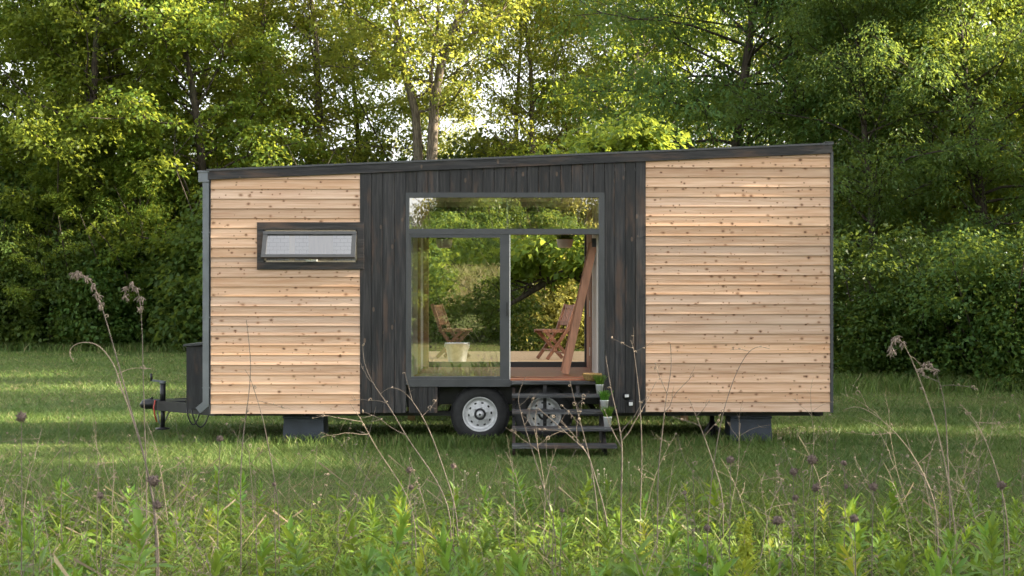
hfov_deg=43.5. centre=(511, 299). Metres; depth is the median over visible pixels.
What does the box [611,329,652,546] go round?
dry stalk
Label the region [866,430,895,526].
dry stalk
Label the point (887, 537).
goldenrod shoot
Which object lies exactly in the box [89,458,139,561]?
dry stalk
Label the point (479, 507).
dry stalk
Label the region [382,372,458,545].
dry stalk
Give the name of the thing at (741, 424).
support box
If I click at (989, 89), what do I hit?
maple tree
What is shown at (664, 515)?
dry stalk
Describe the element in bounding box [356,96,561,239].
woodland shrub
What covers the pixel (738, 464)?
dry stalk
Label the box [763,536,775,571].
lime shoot
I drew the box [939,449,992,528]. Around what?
dry stalk
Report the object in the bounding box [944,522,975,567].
goldenrod shoot
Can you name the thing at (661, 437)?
dry stalk
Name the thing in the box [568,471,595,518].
milkweed shoot
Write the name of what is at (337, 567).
milkweed shoot
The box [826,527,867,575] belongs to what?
milkweed shoot
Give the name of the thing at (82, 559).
goldenrod shoot
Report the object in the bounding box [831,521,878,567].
milkweed shoot
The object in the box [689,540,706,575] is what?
goldenrod shoot
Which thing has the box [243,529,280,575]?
milkweed shoot
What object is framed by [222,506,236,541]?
goldenrod shoot
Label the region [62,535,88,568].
dry stalk
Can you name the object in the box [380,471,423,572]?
dry stalk
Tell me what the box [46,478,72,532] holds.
goldenrod shoot
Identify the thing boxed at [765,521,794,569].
goldenrod shoot
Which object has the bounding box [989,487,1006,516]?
milkweed shoot
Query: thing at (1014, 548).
goldenrod shoot
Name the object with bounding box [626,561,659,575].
milkweed shoot
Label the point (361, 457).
dry stalk
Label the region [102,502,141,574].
dry stalk
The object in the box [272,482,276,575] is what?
seed head stalk
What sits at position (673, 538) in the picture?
goldenrod shoot
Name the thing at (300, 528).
milkweed shoot
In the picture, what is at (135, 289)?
dry stalk
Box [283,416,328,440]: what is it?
support box
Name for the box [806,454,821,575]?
seed head stalk
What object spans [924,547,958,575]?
goldenrod shoot
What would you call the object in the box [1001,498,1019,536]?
goldenrod shoot
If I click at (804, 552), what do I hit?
goldenrod shoot
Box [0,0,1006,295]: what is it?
sky
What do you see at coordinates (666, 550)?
dry stalk
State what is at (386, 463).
dry stalk
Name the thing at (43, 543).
goldenrod shoot
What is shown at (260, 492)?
goldenrod shoot
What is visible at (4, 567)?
goldenrod shoot
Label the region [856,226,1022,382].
woodland shrub
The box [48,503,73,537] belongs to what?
goldenrod shoot
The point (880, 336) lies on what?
woodland shrub
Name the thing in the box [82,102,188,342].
maple tree
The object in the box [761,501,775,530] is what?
milkweed shoot
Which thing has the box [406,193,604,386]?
sliding door
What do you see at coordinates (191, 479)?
milkweed shoot
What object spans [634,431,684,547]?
dry stalk
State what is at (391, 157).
woodland shrub
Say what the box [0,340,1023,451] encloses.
edge grass
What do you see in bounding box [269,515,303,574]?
milkweed shoot
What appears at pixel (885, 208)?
locust tree
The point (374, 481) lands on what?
dry stalk
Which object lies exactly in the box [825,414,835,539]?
dry stalk
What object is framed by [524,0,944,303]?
locust tree
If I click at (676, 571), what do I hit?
goldenrod shoot
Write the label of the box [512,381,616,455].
entry steps
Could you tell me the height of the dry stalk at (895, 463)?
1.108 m
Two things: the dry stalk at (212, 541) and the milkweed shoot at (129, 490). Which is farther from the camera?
the milkweed shoot at (129, 490)
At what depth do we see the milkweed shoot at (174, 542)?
7.53 m
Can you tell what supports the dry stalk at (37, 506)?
on the ground at (350, 486)
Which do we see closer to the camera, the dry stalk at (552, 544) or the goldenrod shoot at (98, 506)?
the dry stalk at (552, 544)
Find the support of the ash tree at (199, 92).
on the ground at (350, 486)
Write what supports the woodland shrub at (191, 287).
on the ground at (350, 486)
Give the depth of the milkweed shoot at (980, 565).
6.41 m
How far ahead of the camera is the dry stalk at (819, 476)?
8.41 m
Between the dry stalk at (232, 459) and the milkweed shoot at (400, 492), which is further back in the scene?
the dry stalk at (232, 459)
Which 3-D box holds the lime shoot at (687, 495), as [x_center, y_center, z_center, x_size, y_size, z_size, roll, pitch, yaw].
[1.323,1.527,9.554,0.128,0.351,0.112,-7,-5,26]
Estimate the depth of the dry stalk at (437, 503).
6.75 m
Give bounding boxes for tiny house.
[140,141,833,441]
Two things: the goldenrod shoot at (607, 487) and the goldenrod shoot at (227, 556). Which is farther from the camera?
the goldenrod shoot at (607, 487)
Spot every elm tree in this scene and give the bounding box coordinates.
[588,0,759,146]
[780,0,1023,235]
[784,1,1023,256]
[833,0,1023,260]
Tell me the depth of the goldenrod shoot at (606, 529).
7.07 m
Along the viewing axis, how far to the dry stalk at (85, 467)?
9.87 m
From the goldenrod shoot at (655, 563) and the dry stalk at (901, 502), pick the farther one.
the dry stalk at (901, 502)
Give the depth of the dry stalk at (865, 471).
9.25 m
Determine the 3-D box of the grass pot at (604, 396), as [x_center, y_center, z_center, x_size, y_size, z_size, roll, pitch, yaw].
[1.050,1.122,14.447,0.191,0.229,0.202,0,0,16]
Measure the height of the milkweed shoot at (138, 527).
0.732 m
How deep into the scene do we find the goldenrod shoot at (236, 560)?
7.08 m
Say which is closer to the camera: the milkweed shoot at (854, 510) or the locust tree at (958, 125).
the milkweed shoot at (854, 510)
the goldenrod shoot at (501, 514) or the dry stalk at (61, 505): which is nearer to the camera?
the dry stalk at (61, 505)
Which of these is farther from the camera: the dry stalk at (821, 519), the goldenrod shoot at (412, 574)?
the dry stalk at (821, 519)
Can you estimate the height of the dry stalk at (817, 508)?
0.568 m
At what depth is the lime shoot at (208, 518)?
8.33 m
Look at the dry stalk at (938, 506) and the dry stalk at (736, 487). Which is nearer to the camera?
the dry stalk at (938, 506)
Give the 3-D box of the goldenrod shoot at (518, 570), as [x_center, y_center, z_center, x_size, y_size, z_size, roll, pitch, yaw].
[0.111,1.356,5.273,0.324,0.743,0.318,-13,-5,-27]
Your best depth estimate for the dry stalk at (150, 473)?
8.29 m
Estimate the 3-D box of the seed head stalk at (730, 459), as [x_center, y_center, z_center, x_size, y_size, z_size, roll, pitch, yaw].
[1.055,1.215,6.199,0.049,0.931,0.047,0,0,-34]
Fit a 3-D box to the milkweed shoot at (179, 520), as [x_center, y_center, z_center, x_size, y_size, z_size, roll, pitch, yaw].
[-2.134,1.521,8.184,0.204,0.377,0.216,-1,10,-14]
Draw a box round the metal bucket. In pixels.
[444,342,469,361]
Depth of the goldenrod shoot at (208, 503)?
9.29 m
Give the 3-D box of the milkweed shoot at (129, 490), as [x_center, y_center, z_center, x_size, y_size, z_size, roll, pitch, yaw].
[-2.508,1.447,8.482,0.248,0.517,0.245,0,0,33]
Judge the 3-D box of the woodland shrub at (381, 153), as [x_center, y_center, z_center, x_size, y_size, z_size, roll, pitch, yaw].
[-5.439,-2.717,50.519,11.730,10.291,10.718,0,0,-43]
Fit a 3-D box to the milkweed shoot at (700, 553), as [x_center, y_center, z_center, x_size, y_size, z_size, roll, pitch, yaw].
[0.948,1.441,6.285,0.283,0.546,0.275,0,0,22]
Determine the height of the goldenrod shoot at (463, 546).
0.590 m
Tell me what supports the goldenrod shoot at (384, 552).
on the ground at (350, 486)
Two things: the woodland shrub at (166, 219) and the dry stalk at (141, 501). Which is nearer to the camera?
the dry stalk at (141, 501)
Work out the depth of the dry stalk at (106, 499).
7.32 m
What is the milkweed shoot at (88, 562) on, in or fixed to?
on the ground at (350, 486)
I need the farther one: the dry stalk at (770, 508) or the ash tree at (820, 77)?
the ash tree at (820, 77)
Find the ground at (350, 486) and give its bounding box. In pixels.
[0,304,1023,575]
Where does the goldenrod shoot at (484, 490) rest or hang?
on the ground at (350, 486)
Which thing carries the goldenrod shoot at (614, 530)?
on the ground at (350, 486)
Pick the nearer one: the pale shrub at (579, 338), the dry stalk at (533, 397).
the dry stalk at (533, 397)
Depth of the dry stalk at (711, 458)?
8.20 m
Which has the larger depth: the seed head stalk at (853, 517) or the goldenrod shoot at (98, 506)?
the goldenrod shoot at (98, 506)
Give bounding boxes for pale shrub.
[429,235,581,350]
[472,237,583,350]
[510,257,583,349]
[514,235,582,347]
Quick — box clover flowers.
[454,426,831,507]
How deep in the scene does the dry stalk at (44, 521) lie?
5.74 m
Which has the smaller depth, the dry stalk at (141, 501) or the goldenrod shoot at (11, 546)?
the goldenrod shoot at (11, 546)
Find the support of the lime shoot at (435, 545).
on the ground at (350, 486)
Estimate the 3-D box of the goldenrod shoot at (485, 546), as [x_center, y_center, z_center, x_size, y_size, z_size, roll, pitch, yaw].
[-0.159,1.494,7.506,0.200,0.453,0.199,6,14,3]
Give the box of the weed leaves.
[0,489,1023,575]
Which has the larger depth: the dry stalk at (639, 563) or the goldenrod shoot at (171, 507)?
the goldenrod shoot at (171, 507)
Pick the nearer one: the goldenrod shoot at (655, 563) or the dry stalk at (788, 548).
the dry stalk at (788, 548)
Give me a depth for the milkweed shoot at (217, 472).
9.53 m
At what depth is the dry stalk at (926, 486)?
8.37 m
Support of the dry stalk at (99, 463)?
on the ground at (350, 486)
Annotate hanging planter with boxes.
[436,238,452,247]
[554,235,573,247]
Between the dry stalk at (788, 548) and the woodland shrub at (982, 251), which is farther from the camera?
the woodland shrub at (982, 251)
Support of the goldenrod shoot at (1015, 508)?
on the ground at (350, 486)
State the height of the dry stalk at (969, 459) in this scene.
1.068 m
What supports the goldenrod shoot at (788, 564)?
on the ground at (350, 486)
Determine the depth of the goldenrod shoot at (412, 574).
5.03 m
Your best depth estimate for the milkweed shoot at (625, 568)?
6.33 m
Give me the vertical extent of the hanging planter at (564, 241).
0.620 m
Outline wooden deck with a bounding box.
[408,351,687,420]
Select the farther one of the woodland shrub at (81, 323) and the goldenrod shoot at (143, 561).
the woodland shrub at (81, 323)
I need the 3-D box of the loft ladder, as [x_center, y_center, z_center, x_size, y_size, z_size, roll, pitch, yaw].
[0.815,0.077,15.609,0.440,1.634,0.418,0,0,0]
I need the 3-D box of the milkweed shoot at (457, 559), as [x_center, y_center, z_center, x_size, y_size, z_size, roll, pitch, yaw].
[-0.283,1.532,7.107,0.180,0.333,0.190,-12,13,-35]
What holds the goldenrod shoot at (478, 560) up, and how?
on the ground at (350, 486)
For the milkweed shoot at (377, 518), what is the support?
on the ground at (350, 486)
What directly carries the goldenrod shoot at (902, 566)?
on the ground at (350, 486)
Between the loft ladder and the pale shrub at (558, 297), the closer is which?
the loft ladder
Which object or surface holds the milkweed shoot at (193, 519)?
on the ground at (350, 486)
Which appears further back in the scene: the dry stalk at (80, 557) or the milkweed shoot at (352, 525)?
the milkweed shoot at (352, 525)
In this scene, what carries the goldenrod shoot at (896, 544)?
on the ground at (350, 486)
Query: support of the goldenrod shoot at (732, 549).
on the ground at (350, 486)
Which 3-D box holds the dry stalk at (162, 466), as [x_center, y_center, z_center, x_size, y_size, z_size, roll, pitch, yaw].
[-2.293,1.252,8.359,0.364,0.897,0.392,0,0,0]
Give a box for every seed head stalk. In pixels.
[15,411,26,575]
[96,492,103,575]
[146,474,163,575]
[216,434,223,575]
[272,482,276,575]
[405,466,417,558]
[450,463,456,551]
[549,508,564,575]
[682,490,688,568]
[703,523,712,575]
[726,455,735,572]
[771,515,783,575]
[789,468,798,575]
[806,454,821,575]
[841,460,847,574]
[849,513,858,575]
[868,481,877,575]
[995,480,1008,575]
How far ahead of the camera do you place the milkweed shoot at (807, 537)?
7.65 m
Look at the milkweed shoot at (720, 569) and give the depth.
5.43 m
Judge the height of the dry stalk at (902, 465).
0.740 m
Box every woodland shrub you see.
[0,150,101,342]
[0,152,37,308]
[0,216,94,350]
[0,216,145,350]
[0,217,24,343]
[5,141,188,338]
[20,214,191,351]
[69,187,202,351]
[99,140,245,333]
[144,145,337,352]
[145,223,202,346]
[276,93,439,163]
[288,142,462,285]
[349,160,523,349]
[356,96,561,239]
[400,110,568,158]
[429,238,513,350]
[429,238,555,350]
[833,216,967,381]
[833,250,990,381]
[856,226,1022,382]
[877,218,1023,389]
[938,221,1023,379]
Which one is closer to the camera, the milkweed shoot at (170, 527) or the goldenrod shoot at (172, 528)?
the goldenrod shoot at (172, 528)
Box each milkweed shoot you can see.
[17,519,46,559]
[45,550,80,575]
[80,550,110,575]
[102,501,176,575]
[108,482,147,541]
[159,508,182,545]
[159,520,186,575]
[162,512,192,564]
[164,473,196,514]
[183,509,205,546]
[201,506,237,570]
[203,464,230,517]
[223,487,254,533]
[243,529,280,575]
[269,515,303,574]
[277,525,327,575]
[295,521,314,546]
[328,559,342,575]
[332,505,376,574]
[361,510,384,550]
[362,569,378,575]
[386,480,412,530]
[443,480,473,541]
[450,546,475,575]
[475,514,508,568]
[476,534,495,574]
[503,553,519,575]
[505,467,539,526]
[537,505,558,552]
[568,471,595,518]
[605,510,638,559]
[611,536,651,575]
[614,555,629,575]
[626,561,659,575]
[630,492,651,538]
[680,539,724,575]
[697,479,734,540]
[701,539,741,575]
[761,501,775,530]
[802,532,823,575]
[825,497,870,562]
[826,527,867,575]
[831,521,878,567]
[834,494,870,552]
[875,480,910,534]
[882,556,911,575]
[913,539,936,575]
[934,544,969,575]
[963,550,985,575]
[970,516,1023,575]
[970,562,981,575]
[981,505,990,521]
[984,478,1011,514]
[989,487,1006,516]
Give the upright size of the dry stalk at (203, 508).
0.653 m
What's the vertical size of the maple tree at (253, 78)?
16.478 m
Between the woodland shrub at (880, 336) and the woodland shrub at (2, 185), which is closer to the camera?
the woodland shrub at (880, 336)
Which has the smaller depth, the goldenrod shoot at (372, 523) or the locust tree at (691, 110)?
the goldenrod shoot at (372, 523)
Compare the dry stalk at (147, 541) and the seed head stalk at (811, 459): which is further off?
the seed head stalk at (811, 459)
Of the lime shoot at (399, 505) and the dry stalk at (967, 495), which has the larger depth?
the lime shoot at (399, 505)
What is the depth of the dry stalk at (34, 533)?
5.39 m
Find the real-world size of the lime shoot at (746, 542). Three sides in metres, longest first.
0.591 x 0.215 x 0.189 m
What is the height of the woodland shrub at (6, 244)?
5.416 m
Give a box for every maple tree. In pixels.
[0,0,91,233]
[0,0,207,238]
[0,0,241,262]
[0,0,306,220]
[0,140,105,344]
[1,1,135,173]
[56,0,343,291]
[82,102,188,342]
[184,0,306,165]
[260,0,444,164]
[834,0,1023,229]
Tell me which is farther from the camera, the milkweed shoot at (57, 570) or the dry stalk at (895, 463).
the dry stalk at (895, 463)
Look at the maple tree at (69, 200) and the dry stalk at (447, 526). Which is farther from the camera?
the maple tree at (69, 200)
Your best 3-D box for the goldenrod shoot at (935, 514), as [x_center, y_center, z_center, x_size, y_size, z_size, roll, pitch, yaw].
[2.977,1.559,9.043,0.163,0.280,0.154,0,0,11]
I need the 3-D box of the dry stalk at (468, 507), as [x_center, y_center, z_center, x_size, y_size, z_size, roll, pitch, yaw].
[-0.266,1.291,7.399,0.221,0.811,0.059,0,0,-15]
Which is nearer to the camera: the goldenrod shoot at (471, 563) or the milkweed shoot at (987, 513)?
the goldenrod shoot at (471, 563)
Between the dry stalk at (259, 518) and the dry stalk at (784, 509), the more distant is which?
the dry stalk at (784, 509)
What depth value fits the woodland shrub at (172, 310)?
43.13 m
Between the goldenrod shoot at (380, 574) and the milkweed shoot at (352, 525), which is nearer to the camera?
the goldenrod shoot at (380, 574)
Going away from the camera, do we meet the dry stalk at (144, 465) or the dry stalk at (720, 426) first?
the dry stalk at (720, 426)
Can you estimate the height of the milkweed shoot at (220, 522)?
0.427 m
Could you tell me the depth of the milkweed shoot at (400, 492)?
8.95 m
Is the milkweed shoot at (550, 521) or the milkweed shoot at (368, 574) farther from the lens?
the milkweed shoot at (550, 521)
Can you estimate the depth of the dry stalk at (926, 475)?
8.70 m
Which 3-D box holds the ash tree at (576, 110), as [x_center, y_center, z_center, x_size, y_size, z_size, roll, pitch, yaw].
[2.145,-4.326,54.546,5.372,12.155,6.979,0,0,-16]
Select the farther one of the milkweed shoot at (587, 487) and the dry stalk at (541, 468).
the milkweed shoot at (587, 487)
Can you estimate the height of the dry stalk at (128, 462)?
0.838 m
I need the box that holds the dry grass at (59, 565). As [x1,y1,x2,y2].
[0,445,1023,575]
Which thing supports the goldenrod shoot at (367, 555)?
on the ground at (350, 486)
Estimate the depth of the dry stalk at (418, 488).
8.17 m
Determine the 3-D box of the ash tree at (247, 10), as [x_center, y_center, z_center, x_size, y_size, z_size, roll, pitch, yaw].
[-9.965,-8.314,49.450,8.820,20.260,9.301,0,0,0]
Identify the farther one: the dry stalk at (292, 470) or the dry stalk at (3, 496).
the dry stalk at (292, 470)
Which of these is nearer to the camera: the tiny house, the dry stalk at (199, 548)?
the dry stalk at (199, 548)
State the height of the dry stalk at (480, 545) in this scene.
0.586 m
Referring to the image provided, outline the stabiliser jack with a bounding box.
[700,416,723,438]
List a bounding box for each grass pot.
[592,374,607,392]
[597,389,613,409]
[599,406,616,426]
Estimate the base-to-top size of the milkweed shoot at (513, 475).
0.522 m
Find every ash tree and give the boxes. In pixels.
[9,8,187,162]
[84,0,316,184]
[159,0,368,193]
[204,0,446,166]
[378,7,492,158]
[416,0,634,157]
[423,0,590,155]
[498,0,615,154]
[499,0,732,156]
[534,0,747,148]
[538,55,620,153]
[672,5,817,146]
[746,4,846,155]
[803,0,965,249]
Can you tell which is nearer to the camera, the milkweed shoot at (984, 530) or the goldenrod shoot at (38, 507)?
the milkweed shoot at (984, 530)
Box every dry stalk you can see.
[0,429,51,572]
[0,445,26,498]
[0,460,16,562]
[0,481,16,555]
[0,482,18,561]
[0,518,34,573]
[6,432,50,562]
[6,460,82,575]
[16,501,50,575]
[22,510,52,575]
[27,492,56,575]
[28,488,48,552]
[38,455,126,575]
[50,418,84,561]
[59,501,98,575]
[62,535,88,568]
[65,444,98,518]
[67,400,74,518]
[67,456,100,543]
[68,271,156,575]
[69,342,159,575]
[77,418,120,533]
[86,403,108,546]
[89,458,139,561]
[90,498,183,575]
[94,464,169,573]
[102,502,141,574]
[106,532,170,575]
[119,421,143,495]
[121,282,146,565]
[121,425,165,523]
[125,468,171,560]
[130,439,164,541]
[131,478,170,543]
[142,421,190,554]
[146,457,205,557]
[159,497,196,575]
[163,512,223,573]
[168,436,195,556]
[170,490,195,572]
[173,487,216,575]
[178,453,210,541]
[185,475,217,564]
[198,510,235,575]
[199,545,232,575]
[218,423,254,509]
[225,473,250,533]
[226,423,269,573]
[240,320,250,574]
[245,370,285,575]
[252,447,263,575]
[256,436,312,516]
[294,449,336,552]
[312,404,416,573]
[330,457,372,575]
[333,420,398,522]
[346,408,375,517]
[351,343,451,569]
[356,458,384,516]
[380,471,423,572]
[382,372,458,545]
[387,501,455,575]
[400,453,438,565]
[405,475,429,545]
[415,474,459,573]
[437,480,462,574]
[446,454,480,555]
[461,462,497,558]
[467,517,508,575]
[476,495,506,573]
[495,470,530,553]
[498,439,530,529]
[501,486,538,572]
[508,402,570,575]
[518,376,555,566]
[521,413,567,571]
[530,514,562,575]
[535,439,583,575]
[538,396,608,552]
[560,380,598,564]
[604,356,655,561]
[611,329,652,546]
[618,526,686,575]
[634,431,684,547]
[634,482,664,550]
[635,447,690,575]
[653,513,685,575]
[654,344,694,562]
[659,492,734,575]
[675,399,724,554]
[675,433,701,570]
[684,493,720,567]
[692,470,737,575]
[707,346,768,523]
[710,469,732,541]
[718,459,767,520]
[726,409,767,529]
[731,464,793,573]
[738,472,790,570]
[753,442,807,544]
[769,477,806,542]
[771,519,834,574]
[779,437,816,575]
[781,495,806,530]
[791,434,839,560]
[794,377,838,511]
[800,482,826,558]
[810,482,837,543]
[824,434,852,497]
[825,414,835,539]
[834,507,892,573]
[841,374,938,555]
[852,453,892,556]
[855,439,878,496]
[858,394,917,553]
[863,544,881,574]
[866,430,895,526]
[878,460,938,568]
[887,336,957,563]
[891,512,931,571]
[893,444,956,555]
[897,433,940,532]
[898,441,914,544]
[905,434,945,539]
[906,455,966,575]
[907,493,965,574]
[917,362,977,572]
[918,473,960,551]
[928,442,958,519]
[933,433,972,502]
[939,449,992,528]
[940,455,1002,568]
[947,482,989,572]
[950,407,1001,522]
[957,404,1009,575]
[961,401,1005,520]
[968,404,1012,523]
[991,540,1023,575]
[996,453,1022,517]
[1011,394,1023,521]
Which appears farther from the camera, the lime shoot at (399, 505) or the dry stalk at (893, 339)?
the lime shoot at (399, 505)
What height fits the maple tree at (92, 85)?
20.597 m
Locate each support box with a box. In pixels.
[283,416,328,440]
[724,416,771,440]
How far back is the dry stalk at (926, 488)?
8.19 m
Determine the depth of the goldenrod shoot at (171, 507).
8.82 m
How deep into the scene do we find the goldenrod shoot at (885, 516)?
8.24 m
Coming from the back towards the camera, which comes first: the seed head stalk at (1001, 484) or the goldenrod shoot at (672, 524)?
the goldenrod shoot at (672, 524)
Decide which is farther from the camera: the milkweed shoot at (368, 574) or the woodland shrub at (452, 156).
the woodland shrub at (452, 156)
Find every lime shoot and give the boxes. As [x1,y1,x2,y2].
[202,508,216,545]
[388,498,409,549]
[388,553,411,575]
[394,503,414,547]
[409,541,436,575]
[426,526,447,569]
[635,518,655,571]
[681,483,696,510]
[724,552,760,575]
[732,536,762,575]
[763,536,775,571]
[815,500,834,555]
[835,540,874,575]
[936,491,947,517]
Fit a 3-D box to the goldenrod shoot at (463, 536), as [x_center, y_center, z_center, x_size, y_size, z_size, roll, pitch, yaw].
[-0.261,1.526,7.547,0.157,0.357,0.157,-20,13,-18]
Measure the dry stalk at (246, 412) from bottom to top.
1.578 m
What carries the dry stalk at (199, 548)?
on the ground at (350, 486)
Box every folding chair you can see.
[431,304,472,357]
[534,304,574,359]
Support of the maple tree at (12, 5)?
on the ground at (350, 486)
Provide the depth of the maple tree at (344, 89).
50.99 m
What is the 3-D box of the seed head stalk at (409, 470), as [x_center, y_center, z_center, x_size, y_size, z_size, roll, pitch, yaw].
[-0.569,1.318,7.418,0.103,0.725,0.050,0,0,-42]
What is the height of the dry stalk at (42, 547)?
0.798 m
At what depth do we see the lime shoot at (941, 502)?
9.32 m
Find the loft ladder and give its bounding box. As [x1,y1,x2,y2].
[560,238,595,373]
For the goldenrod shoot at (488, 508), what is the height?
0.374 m
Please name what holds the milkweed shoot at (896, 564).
on the ground at (350, 486)
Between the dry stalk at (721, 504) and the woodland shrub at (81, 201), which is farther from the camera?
the woodland shrub at (81, 201)
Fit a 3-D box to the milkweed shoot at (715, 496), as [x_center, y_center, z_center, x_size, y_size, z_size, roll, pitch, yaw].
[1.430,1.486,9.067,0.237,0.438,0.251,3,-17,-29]
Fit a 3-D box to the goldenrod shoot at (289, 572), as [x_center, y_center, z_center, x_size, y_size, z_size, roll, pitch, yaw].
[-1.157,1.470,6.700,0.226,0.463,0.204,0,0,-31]
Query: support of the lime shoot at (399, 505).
on the ground at (350, 486)
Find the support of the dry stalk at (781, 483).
on the ground at (350, 486)
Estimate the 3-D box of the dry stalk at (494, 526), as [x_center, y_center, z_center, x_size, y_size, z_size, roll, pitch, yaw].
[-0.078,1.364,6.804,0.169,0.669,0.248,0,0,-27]
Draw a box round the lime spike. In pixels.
[735,511,755,573]
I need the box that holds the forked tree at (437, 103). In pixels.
[277,0,546,159]
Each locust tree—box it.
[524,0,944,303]
[574,0,995,293]
[704,0,1022,286]
[804,0,1023,265]
[868,0,1023,248]
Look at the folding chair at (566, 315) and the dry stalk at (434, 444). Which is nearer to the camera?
the dry stalk at (434, 444)
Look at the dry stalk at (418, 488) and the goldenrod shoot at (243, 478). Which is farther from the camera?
the goldenrod shoot at (243, 478)
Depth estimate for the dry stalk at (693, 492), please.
6.71 m
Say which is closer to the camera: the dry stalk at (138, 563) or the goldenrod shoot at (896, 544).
the dry stalk at (138, 563)
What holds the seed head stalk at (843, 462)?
on the ground at (350, 486)
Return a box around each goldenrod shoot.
[0,533,27,573]
[0,551,13,575]
[2,511,67,575]
[23,493,51,549]
[35,534,56,573]
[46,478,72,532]
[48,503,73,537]
[48,534,72,572]
[52,475,78,527]
[65,551,95,575]
[68,564,95,575]
[75,533,90,557]
[87,503,102,538]
[87,546,104,572]
[124,542,157,575]
[139,499,145,521]
[160,519,189,567]
[164,497,184,543]
[176,503,192,528]
[187,545,234,575]
[201,499,214,522]
[212,542,232,575]
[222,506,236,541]
[227,470,255,537]
[232,551,248,575]
[254,480,267,531]
[273,540,314,575]
[296,535,312,565]
[304,555,317,575]
[333,552,361,575]
[337,564,358,575]
[341,541,384,575]
[355,494,386,563]
[362,507,419,575]
[365,516,386,566]
[370,540,414,573]
[375,568,397,575]
[382,494,413,552]
[397,567,416,575]
[400,563,416,575]
[424,521,472,575]
[454,533,477,560]
[456,536,492,575]
[463,562,483,575]
[468,554,484,575]
[471,520,502,567]
[473,500,493,550]
[474,485,497,529]
[476,556,485,573]
[484,553,509,575]
[493,504,511,544]
[499,546,537,575]
[525,488,537,525]
[545,517,582,570]
[546,515,567,550]
[559,563,578,575]
[562,547,576,568]
[588,564,607,575]
[592,509,605,534]
[594,557,634,575]
[595,520,624,572]
[598,556,616,571]
[599,479,618,518]
[607,514,628,549]
[613,493,635,540]
[642,526,684,575]
[647,561,671,575]
[658,510,684,564]
[662,550,692,575]
[663,535,699,575]
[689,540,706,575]
[704,540,737,575]
[706,538,732,567]
[722,540,738,572]
[758,547,785,575]
[762,537,782,572]
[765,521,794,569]
[777,544,811,573]
[780,555,806,575]
[783,546,812,575]
[816,542,835,575]
[837,548,870,575]
[865,532,898,575]
[873,505,895,538]
[881,532,899,572]
[883,547,918,575]
[888,537,903,570]
[922,507,940,530]
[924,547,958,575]
[925,503,943,539]
[937,527,980,575]
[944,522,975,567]
[948,479,969,526]
[959,489,986,553]
[965,510,1017,575]
[970,529,1000,571]
[977,535,1013,575]
[998,557,1023,575]
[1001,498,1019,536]
[1002,496,1023,560]
[1003,520,1023,575]
[1007,534,1023,568]
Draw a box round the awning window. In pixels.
[257,222,363,269]
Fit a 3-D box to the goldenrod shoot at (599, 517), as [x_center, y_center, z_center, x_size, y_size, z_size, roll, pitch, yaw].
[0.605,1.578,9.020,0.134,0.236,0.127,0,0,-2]
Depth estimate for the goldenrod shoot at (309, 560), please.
7.14 m
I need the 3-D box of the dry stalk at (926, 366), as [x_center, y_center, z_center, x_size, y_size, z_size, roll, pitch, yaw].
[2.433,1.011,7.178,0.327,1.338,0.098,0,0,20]
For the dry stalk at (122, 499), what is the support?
on the ground at (350, 486)
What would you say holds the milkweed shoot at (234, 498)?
on the ground at (350, 486)
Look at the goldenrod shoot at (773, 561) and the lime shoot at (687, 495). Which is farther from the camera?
the lime shoot at (687, 495)
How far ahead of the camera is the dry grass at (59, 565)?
9.14 m
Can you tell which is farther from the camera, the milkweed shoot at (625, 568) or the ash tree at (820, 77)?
the ash tree at (820, 77)
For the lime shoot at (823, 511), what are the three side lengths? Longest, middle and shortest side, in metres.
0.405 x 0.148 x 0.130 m
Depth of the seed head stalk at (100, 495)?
5.90 m
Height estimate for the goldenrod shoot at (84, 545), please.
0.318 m
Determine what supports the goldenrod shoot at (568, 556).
on the ground at (350, 486)
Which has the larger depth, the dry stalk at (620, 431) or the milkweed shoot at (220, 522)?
the milkweed shoot at (220, 522)
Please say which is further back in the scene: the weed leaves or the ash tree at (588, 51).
the ash tree at (588, 51)
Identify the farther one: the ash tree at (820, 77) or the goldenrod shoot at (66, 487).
the ash tree at (820, 77)
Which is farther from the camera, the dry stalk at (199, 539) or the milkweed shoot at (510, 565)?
the milkweed shoot at (510, 565)
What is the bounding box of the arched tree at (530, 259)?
[429,107,692,311]
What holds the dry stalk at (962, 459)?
on the ground at (350, 486)
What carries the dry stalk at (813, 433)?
on the ground at (350, 486)
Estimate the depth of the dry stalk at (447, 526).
6.80 m
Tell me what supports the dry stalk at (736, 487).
on the ground at (350, 486)
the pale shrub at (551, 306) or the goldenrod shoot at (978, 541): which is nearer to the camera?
the goldenrod shoot at (978, 541)
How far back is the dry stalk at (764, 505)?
7.41 m
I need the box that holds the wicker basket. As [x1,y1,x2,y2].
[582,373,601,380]
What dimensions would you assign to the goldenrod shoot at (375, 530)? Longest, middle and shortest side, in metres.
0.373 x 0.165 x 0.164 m
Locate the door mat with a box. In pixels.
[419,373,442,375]
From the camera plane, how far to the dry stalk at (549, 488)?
7.60 m
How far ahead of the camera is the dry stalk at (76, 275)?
6.40 m
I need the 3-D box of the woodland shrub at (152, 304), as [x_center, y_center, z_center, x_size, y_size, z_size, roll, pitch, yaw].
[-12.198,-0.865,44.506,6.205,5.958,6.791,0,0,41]

